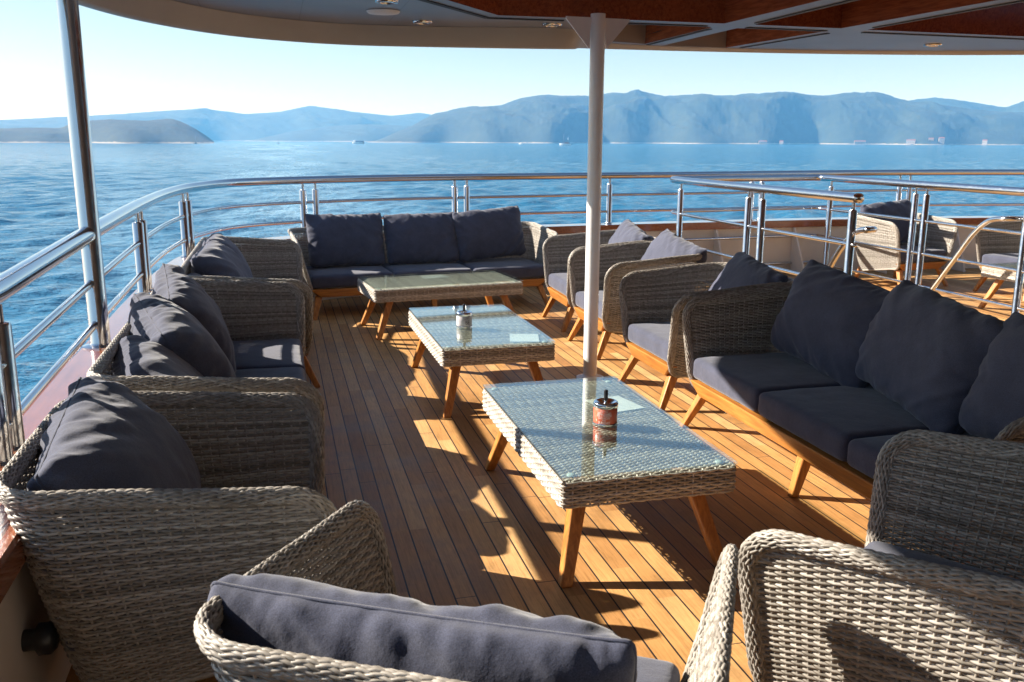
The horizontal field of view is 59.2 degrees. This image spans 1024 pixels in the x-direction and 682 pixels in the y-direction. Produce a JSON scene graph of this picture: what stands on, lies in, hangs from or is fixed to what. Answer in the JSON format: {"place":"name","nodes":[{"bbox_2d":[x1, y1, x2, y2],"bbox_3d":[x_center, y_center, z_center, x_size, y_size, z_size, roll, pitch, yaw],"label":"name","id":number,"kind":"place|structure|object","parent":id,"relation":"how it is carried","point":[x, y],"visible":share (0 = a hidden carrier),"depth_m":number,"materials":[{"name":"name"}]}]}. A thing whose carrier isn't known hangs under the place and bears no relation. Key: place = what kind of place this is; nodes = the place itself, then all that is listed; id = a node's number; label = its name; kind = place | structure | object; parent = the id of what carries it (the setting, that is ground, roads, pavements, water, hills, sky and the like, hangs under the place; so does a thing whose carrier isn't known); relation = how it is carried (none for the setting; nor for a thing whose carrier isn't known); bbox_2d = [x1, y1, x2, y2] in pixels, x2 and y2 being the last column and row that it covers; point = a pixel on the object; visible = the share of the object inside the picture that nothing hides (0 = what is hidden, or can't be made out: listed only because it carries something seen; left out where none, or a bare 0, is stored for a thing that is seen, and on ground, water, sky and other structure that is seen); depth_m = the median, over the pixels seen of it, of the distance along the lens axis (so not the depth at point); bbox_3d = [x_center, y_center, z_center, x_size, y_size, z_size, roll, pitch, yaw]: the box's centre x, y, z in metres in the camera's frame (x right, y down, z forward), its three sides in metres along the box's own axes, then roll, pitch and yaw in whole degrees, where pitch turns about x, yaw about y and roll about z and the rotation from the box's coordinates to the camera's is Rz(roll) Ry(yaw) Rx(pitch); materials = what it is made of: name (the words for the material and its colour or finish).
{"place":"outdoors","nodes":[
{"label":"outdoors","id":0,"kind":"place"},
{"bbox_2d":[0,119,213,142],"bbox_3d":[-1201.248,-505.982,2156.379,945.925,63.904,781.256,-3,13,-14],"label":"hills","id":1,"kind":"structure","parent":0,"point":[141,131],"depth_m":2134.26,"materials":[{"name":"blue"}]},
{"bbox_2d":[0,106,430,140],"bbox_3d":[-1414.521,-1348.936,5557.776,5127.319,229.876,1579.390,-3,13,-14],"label":"hills","id":2,"kind":"structure","parent":0,"point":[215,125],"depth_m":5534.39,"materials":[{"name":"blue"}]},
{"bbox_2d":[251,124,410,141],"bbox_3d":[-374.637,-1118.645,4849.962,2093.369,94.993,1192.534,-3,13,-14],"label":"hills","id":3,"kind":"structure","parent":0,"point":[358,132],"depth_m":4658.23,"materials":[{"name":"blue"}]},
{"bbox_2d":[419,274,446,278],"bbox_3d":[-0.750,-0.613,8.574,0.240,0.001,0.190,-6,14,-26],"label":"menu card","id":4,"kind":"object","parent":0,"point":[432,276],"visible":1,"depth_m":8.57,"materials":[{"name":"paper"}]},
{"bbox_2d":[0,141,1023,400],"bbox_3d":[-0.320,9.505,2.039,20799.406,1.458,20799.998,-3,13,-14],"label":"sea","id":5,"kind":"structure","parent":0,"point":[38,211],"depth_m":194.25,"materials":[{"name":"liquid"}]},
{"bbox_2d":[352,140,364,143],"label":"ferry","id":6,"kind":"object","parent":5,"relation":"on","point":[357,142],"visible":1,"depth_m":2309.68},
{"bbox_2d":[0,0,1023,119],"label":"sky","id":7,"kind":"structure","parent":0,"point":[132,66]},
{"bbox_2d":[65,268,1023,681],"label":"deck","id":8,"kind":"structure","parent":0,"point":[407,462],"depth_m":4.49,"materials":[{"name":"brown wood"}]},
{"bbox_2d":[0,390,338,681],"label":"armchair","id":9,"kind":"object","parent":8,"relation":"on","point":[245,525],"visible":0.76,"depth_m":2.49,"materials":[{"name":"grey wicker"}]},
{"bbox_2d":[27,375,200,602],"bbox_3d":[-1.209,0.441,2.782,0.350,0.543,0.730,-34,25,-2],"label":"back pillow","id":10,"kind":"object","parent":9,"relation":"on","point":[100,433],"visible":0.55,"depth_m":2.63,"materials":[{"name":"grey fabric"}]},
{"bbox_2d":[87,278,324,487],"bbox_3d":[-1.493,0.257,4.785,0.922,0.848,2.581,-3,13,-14],"label":"sofa","id":11,"kind":"object","parent":8,"relation":"on","point":[269,355],"visible":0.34,"depth_m":5.53,"materials":[{"name":"wicker"}]},
{"bbox_2d":[111,335,207,450],"bbox_3d":[-1.503,0.269,3.922,0.336,0.527,0.739,-45,31,-6],"label":"back pillow","id":12,"kind":"object","parent":11,"relation":"on","point":[138,355],"visible":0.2,"depth_m":3.83,"materials":[{"name":"grey fabric"}]},
{"bbox_2d":[128,292,238,391],"bbox_3d":[-1.624,0.076,4.426,0.351,0.568,0.728,-39,34,-14],"label":"back pillow","id":13,"kind":"object","parent":11,"relation":"on","point":[182,333],"visible":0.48,"depth_m":4.18,"materials":[{"name":"grey fabric"}]},
{"bbox_2d":[152,263,235,372],"bbox_3d":[-1.792,-0.095,5.042,0.323,0.582,0.759,-30,28,-11],"label":"back pillow","id":14,"kind":"object","parent":11,"relation":"on","point":[176,285],"visible":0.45,"depth_m":4.84,"materials":[{"name":"grey fabric"}]},
{"bbox_2d":[181,236,320,387],"bbox_3d":[-2.097,-0.308,7.314,0.922,0.848,2.581,-3,13,-14],"label":"sofa","id":15,"kind":"object","parent":8,"relation":"on","point":[285,264],"visible":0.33,"depth_m":8.43,"materials":[{"name":"grey wicker"}]},
{"bbox_2d":[188,273,240,339],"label":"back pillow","id":16,"kind":"object","parent":15,"relation":"on","point":[216,303],"visible":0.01,"depth_m":6.13,"materials":[{"name":"grey fabric"}]},
{"bbox_2d":[190,240,253,277],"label":"back pillow","id":17,"kind":"object","parent":15,"relation":"on","point":[214,258],"visible":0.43,"depth_m":6.74,"materials":[{"name":"grey fabric"}]},
{"bbox_2d":[202,233,251,273],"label":"back pillow","id":18,"kind":"object","parent":15,"relation":"on","point":[223,240],"visible":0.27,"depth_m":7.46,"materials":[{"name":"grey fabric"}]},
{"bbox_2d":[288,221,557,319],"bbox_3d":[-0.917,-0.781,9.516,2.736,0.823,0.922,-4,13,-19],"label":"sofa","id":19,"kind":"object","parent":8,"relation":"on","point":[335,281],"visible":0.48,"depth_m":9.37,"materials":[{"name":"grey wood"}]},
{"bbox_2d":[305,213,384,267],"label":"back pillow","id":20,"kind":"object","parent":19,"relation":"on","point":[347,240],"visible":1,"depth_m":9.22,"materials":[{"name":"grey fabric"}]},
{"bbox_2d":[383,212,458,264],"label":"back pillow","id":21,"kind":"object","parent":19,"relation":"on","point":[418,238],"visible":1,"depth_m":9.47,"materials":[{"name":"grey fabric"}]},
{"bbox_2d":[452,205,525,261],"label":"back pillow","id":22,"kind":"object","parent":19,"relation":"on","point":[489,233],"visible":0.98,"depth_m":9.69,"materials":[{"name":"grey fabric"}]},
{"bbox_2d":[357,271,522,339],"bbox_3d":[-0.676,-0.356,8.439,1.404,0.464,0.754,-5,13,-20],"label":"coffee table","id":23,"kind":"object","parent":8,"relation":"on","point":[388,291],"visible":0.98,"depth_m":8.19,"materials":[{"name":"grey glass"}]},
{"bbox_2d":[193,500,738,681],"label":"armchair","id":24,"kind":"object","parent":8,"relation":"on","point":[362,550],"visible":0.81,"depth_m":2.00,"materials":[{"name":"wicker"}]},
{"bbox_2d":[207,573,636,681],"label":"back pillow","id":25,"kind":"object","parent":24,"relation":"on","point":[494,643],"visible":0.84,"depth_m":1.67,"materials":[{"name":"grey fabric"}]},
{"bbox_2d":[408,306,554,417],"bbox_3d":[-0.257,0.099,6.398,0.754,0.464,1.404,-3,13,-15],"label":"coffee table","id":26,"kind":"object","parent":8,"relation":"on","point":[445,341],"visible":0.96,"depth_m":5.90,"materials":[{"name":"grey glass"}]},
{"bbox_2d":[456,304,471,327],"bbox_3d":[-0.329,-0.178,6.211,0.114,0.157,0.114,-3,13,-14],"label":"ashtray","id":27,"kind":"object","parent":26,"relation":"on","point":[464,318],"visible":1,"depth_m":6.17,"materials":[{"name":"silver metal"}]},
{"bbox_2d":[510,334,538,341],"bbox_3d":[0.081,-0.022,5.931,0.190,0.001,0.240,0,13,0],"label":"menu card","id":28,"kind":"object","parent":26,"relation":"on","point":[524,337],"visible":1,"depth_m":5.90,"materials":[{"name":"paper"}]},
{"bbox_2d":[0,216,1020,681],"bbox_3d":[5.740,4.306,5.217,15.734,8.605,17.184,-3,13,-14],"label":"bulwark","id":29,"kind":"object","parent":8,"relation":"on","point":[22,608],"visible":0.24,"depth_m":4.37,"materials":[{"name":"beige paint"}]},
{"bbox_2d":[21,621,58,655],"bbox_3d":[-1.315,0.831,2.518,0.088,0.090,0.090,-3,13,-14],"label":"wall knob","id":30,"kind":"object","parent":29,"relation":"attached to","point":[41,638],"depth_m":2.49,"materials":[{"name":"black plastic"}]},
{"bbox_2d":[56,0,110,349],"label":"support pole","id":31,"kind":"object","parent":29,"relation":"on","point":[71,49],"visible":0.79,"depth_m":4.29,"materials":[{"name":"silver metal"}]},
{"bbox_2d":[0,169,1023,467],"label":"stern railing","id":32,"kind":"object","parent":29,"relation":"on","point":[18,277],"visible":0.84,"depth_m":7.84,"materials":[{"name":"silver metal"}]},
{"bbox_2d":[566,13,629,381],"bbox_3d":[0.581,-0.974,6.410,0.436,2.560,0.199,-11,17,-42],"label":"support post","id":33,"kind":"object","parent":8,"relation":"on","point":[598,31],"visible":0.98,"depth_m":6.31,"materials":[{"name":"white metal"}]},
{"bbox_2d":[541,230,655,331],"bbox_3d":[0.824,-0.596,8.654,0.922,0.848,1.001,-3,13,-12],"label":"armchair","id":34,"kind":"object","parent":8,"relation":"on","point":[558,250],"visible":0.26,"depth_m":8.95,"materials":[{"name":"beige wicker"}]},
{"bbox_2d":[608,219,650,260],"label":"back pillow","id":35,"kind":"object","parent":34,"relation":"on","point":[627,230],"visible":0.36,"depth_m":8.46,"materials":[{"name":"grey fabric"}]},
{"bbox_2d":[482,379,735,587],"bbox_3d":[0.375,0.583,4.234,0.754,0.464,1.404,-3,13,-14],"label":"coffee table","id":36,"kind":"object","parent":8,"relation":"on","point":[575,458],"visible":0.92,"depth_m":3.78,"materials":[{"name":"wicker"}]},
{"bbox_2d":[593,389,617,426],"bbox_3d":[0.425,0.296,4.093,0.114,0.157,0.114,-3,13,-14],"label":"ashtray","id":37,"kind":"object","parent":36,"relation":"on","point":[605,411],"visible":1,"depth_m":4.06,"materials":[{"name":"red metal"}]},
{"bbox_2d":[584,395,644,411],"bbox_3d":[0.503,0.310,4.444,0.200,0.001,0.240,-6,14,-26],"label":"menu card","id":38,"kind":"object","parent":36,"relation":"on","point":[624,404],"visible":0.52,"depth_m":4.43,"materials":[{"name":"paper"}]},
{"bbox_2d":[567,241,701,359],"bbox_3d":[1.025,-0.364,7.616,0.922,0.848,1.001,-3,13,-14],"label":"armchair","id":39,"kind":"object","parent":8,"relation":"on","point":[609,311],"visible":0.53,"depth_m":7.29,"materials":[{"name":"beige wicker"}]},
{"bbox_2d":[641,229,706,301],"bbox_3d":[1.318,-0.614,7.571,0.258,0.570,0.799,27,10,-22],"label":"back pillow","id":40,"kind":"object","parent":39,"relation":"on","point":[667,243],"visible":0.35,"depth_m":7.49,"materials":[{"name":"grey fabric"}]},
{"bbox_2d":[617,262,793,411],"bbox_3d":[1.306,-0.056,6.235,0.922,0.848,1.001,-3,13,-14],"label":"armchair","id":41,"kind":"object","parent":8,"relation":"on","point":[653,336],"visible":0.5,"depth_m":6.51,"materials":[{"name":"grey wicker"}]},
{"bbox_2d":[708,252,787,345],"bbox_3d":[1.582,-0.294,6.168,0.270,0.551,0.783,27,12,-15],"label":"back pillow","id":42,"kind":"object","parent":41,"relation":"on","point":[741,269],"visible":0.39,"depth_m":6.08,"materials":[{"name":"grey fabric"}]},
{"bbox_2d":[670,174,1023,313],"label":"stair railing","id":43,"kind":"object","parent":8,"relation":"on","point":[830,195],"visible":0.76,"depth_m":9.80,"materials":[{"name":"silver metal"}]},
{"bbox_2d":[930,216,1022,290],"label":"stair handrail","id":44,"kind":"object","parent":43,"relation":"attached to","point":[964,245],"visible":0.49,"depth_m":9.13,"materials":[{"name":"silver metal"}]},
{"bbox_2d":[679,284,1023,563],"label":"sofa","id":45,"kind":"object","parent":8,"relation":"on","point":[808,415],"visible":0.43,"depth_m":4.79,"materials":[{"name":"grey wicker"}]},
{"bbox_2d":[770,259,889,387],"bbox_3d":[1.825,-0.094,5.088,0.280,0.576,0.848,18,12,-25],"label":"back pillow","id":46,"kind":"object","parent":45,"relation":"on","point":[825,317],"visible":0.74,"depth_m":4.99,"materials":[{"name":"grey fabric"}]},
{"bbox_2d":[855,280,1003,434],"bbox_3d":[2.012,0.062,4.377,0.282,0.583,0.922,22,13,-13],"label":"back pillow","id":47,"kind":"object","parent":45,"relation":"on","point":[923,351],"visible":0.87,"depth_m":4.19,"materials":[{"name":"grey fabric"}]},
{"bbox_2d":[959,311,1023,439],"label":"back pillow","id":48,"kind":"object","parent":45,"relation":"on","point":[992,406],"visible":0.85,"depth_m":3.78,"materials":[{"name":"grey fabric"}]},
{"bbox_2d":[827,226,877,267],"bbox_3d":[2.772,-0.155,8.628,0.167,2.043,1.945,-3,13,-14],"label":"stair handrail","id":49,"kind":"object","parent":8,"relation":"on","point":[841,248],"visible":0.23,"depth_m":7.97,"materials":[{"name":"silver metal"}]},
{"bbox_2d":[738,429,1023,681],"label":"armchair","id":50,"kind":"object","parent":8,"relation":"on","point":[880,606],"visible":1,"depth_m":2.24,"materials":[{"name":"grey wicker"}]},
{"bbox_2d":[854,213,957,285],"bbox_3d":[4.792,-1.143,11.171,1.001,0.848,0.922,-5,14,-22],"label":"armchair","id":51,"kind":"object","parent":8,"relation":"on","point":[942,238],"visible":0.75,"depth_m":10.97,"materials":[{"name":"beige wicker"}]},
{"bbox_2d":[860,199,910,242],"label":"back pillow","id":52,"kind":"object","parent":51,"relation":"on","point":[901,208],"visible":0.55,"depth_m":11.17,"materials":[{"name":"grey fabric"}]},
{"bbox_2d":[972,221,1023,300],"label":"armchair","id":53,"kind":"object","parent":8,"relation":"on","point":[987,242],"visible":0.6,"depth_m":10.64,"materials":[{"name":"beige wicker"}]},
{"bbox_2d":[978,262,1023,307],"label":"coffee table","id":54,"kind":"object","parent":8,"relation":"on","point":[1000,276],"visible":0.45,"depth_m":9.40,"materials":[{"name":"beige glass"}]},
{"bbox_2d":[373,89,1023,144],"bbox_3d":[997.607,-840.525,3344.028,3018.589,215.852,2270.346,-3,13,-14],"label":"hills","id":55,"kind":"structure","parent":0,"point":[636,116],"depth_m":3275.55,"materials":[{"name":"blue"}]},
{"bbox_2d":[759,140,766,143],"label":"house","id":56,"kind":"structure","parent":55,"relation":"on","point":[762,141],"depth_m":2992.25,"materials":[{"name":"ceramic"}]},
{"bbox_2d":[854,140,865,143],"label":"house","id":57,"kind":"structure","parent":55,"relation":"on","point":[859,141],"depth_m":2901.78,"materials":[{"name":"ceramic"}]},
{"bbox_2d":[906,139,915,143],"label":"house","id":58,"kind":"structure","parent":55,"relation":"on","point":[910,141],"depth_m":2845.67,"materials":[{"name":"ceramic"}]},
{"bbox_2d":[938,137,944,143],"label":"house","id":59,"kind":"structure","parent":55,"relation":"on","point":[941,139],"depth_m":2809.67,"materials":[{"name":"ceramic"}]},
{"bbox_2d":[909,97,1023,111],"bbox_3d":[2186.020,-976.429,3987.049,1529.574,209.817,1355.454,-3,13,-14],"label":"hills","id":60,"kind":"structure","parent":0,"point":[1018,107],"depth_m":4054.49,"materials":[{"name":"blue"}]},
{"bbox_3d":[7.185,0.777,-1.309,14.400,2.530,0.220,-3,13,-14],"label":"cabin wall","id":61,"kind":"object","parent":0,"visible":0},
{"bbox_2d":[78,0,1023,54],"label":"canopy","id":62,"kind":"object","parent":61,"relation":"attached to","point":[914,27],"visible":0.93,"depth_m":6.49,"materials":[{"name":"white paint"}]},
{"bbox_2d":[367,9,399,14],"bbox_3d":[-0.839,-2.139,5.882,0.220,0.021,0.220,-3,13,-14],"label":"ceiling speaker","id":63,"kind":"object","parent":62,"relation":"attached to","point":[383,12],"visible":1,"depth_m":5.82,"materials":[{"name":"paint"}]},
{"bbox_2d":[375,0,398,4],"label":"ceiling light","id":64,"kind":"object","parent":62,"relation":"attached to","point":[388,2],"visible":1,"depth_m":5.42,"materials":[{"name":"silver metal"}]},
{"bbox_2d":[412,20,432,24],"bbox_3d":[-0.634,-2.257,6.396,0.150,0.015,0.150,-3,13,-14],"label":"ceiling light","id":65,"kind":"object","parent":62,"relation":"attached to","point":[422,22],"visible":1,"depth_m":6.35,"materials":[{"name":"silver metal"}]},
{"bbox_2d":[542,23,561,26],"bbox_3d":[0.289,-2.281,6.517,0.150,0.015,0.150,-3,13,-14],"label":"ceiling light","id":66,"kind":"object","parent":62,"relation":"attached to","point":[551,25],"visible":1,"depth_m":6.47,"materials":[{"name":"silver metal"}]},
{"bbox_2d":[924,44,941,46],"bbox_3d":[3.635,-2.553,7.793,0.150,0.015,0.150,-3,13,-14],"label":"ceiling light","id":67,"kind":"object","parent":62,"relation":"attached to","point":[931,45],"visible":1,"depth_m":7.75,"materials":[{"name":"silver metal"}]}
]}

